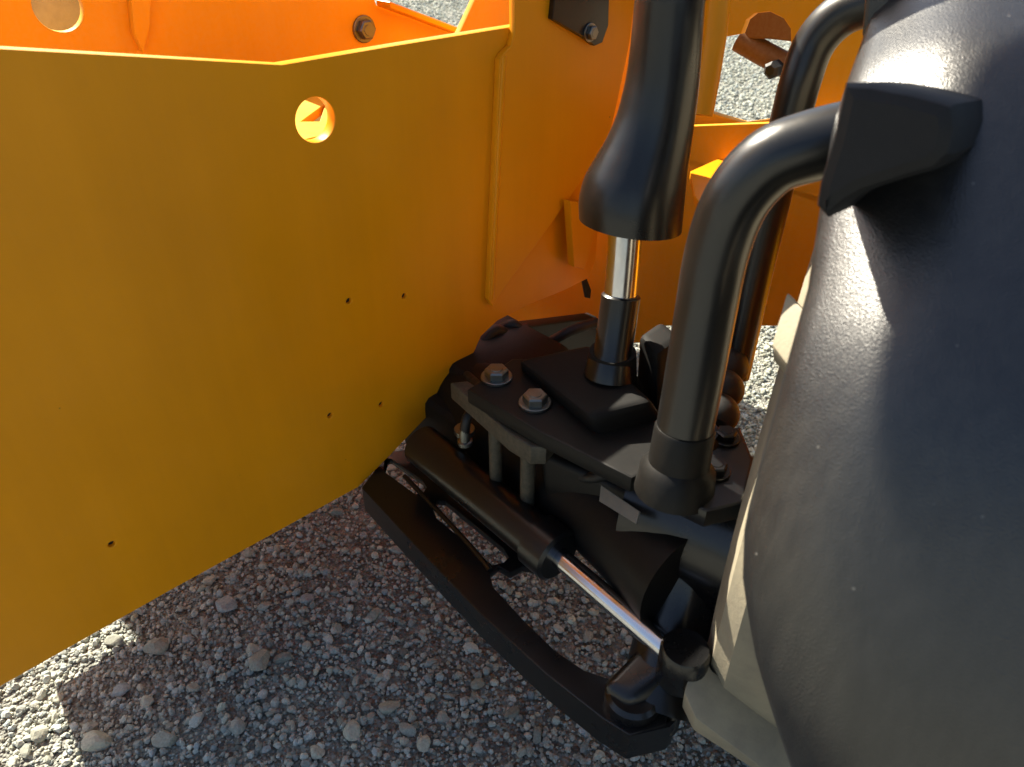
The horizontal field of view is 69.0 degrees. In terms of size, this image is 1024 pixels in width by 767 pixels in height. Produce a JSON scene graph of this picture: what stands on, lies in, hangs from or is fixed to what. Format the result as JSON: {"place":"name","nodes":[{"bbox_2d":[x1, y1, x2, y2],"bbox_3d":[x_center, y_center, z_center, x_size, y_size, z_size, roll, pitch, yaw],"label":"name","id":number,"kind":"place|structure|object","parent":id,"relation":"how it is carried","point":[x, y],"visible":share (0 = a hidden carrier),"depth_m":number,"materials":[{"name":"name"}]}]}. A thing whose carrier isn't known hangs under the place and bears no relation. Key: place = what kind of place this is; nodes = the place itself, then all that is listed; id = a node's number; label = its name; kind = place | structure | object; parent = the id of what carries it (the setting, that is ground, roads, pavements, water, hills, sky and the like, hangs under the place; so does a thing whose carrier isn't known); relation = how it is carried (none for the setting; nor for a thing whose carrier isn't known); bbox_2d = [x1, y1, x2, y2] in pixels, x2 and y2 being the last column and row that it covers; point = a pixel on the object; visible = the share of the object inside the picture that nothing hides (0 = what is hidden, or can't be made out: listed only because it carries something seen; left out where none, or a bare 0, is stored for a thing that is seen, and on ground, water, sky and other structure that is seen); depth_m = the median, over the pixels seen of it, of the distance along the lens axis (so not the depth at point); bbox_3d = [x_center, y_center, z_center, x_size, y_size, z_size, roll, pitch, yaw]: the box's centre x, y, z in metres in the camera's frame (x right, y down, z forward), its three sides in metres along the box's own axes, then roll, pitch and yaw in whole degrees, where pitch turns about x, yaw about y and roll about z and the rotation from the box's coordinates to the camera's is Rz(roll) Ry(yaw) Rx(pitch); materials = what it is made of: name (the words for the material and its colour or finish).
{"place":"outdoors","nodes":[
{"label":"outdoors","id":0,"kind":"place"},
{"bbox_2d":[0,0,790,766],"bbox_3d":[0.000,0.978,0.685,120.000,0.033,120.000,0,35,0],"label":"gravel ground","id":1,"kind":"structure","parent":0,"point":[94,738],"depth_m":1.35,"materials":[{"name":"grey gravel"}]},
{"bbox_2d":[0,0,1023,766],"bbox_3d":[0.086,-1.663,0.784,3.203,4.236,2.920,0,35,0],"label":"telehandler","id":2,"kind":"object","parent":1,"relation":"on","point":[268,268],"visible":1,"depth_m":0.88,"materials":[{"name":"yellow paint"}]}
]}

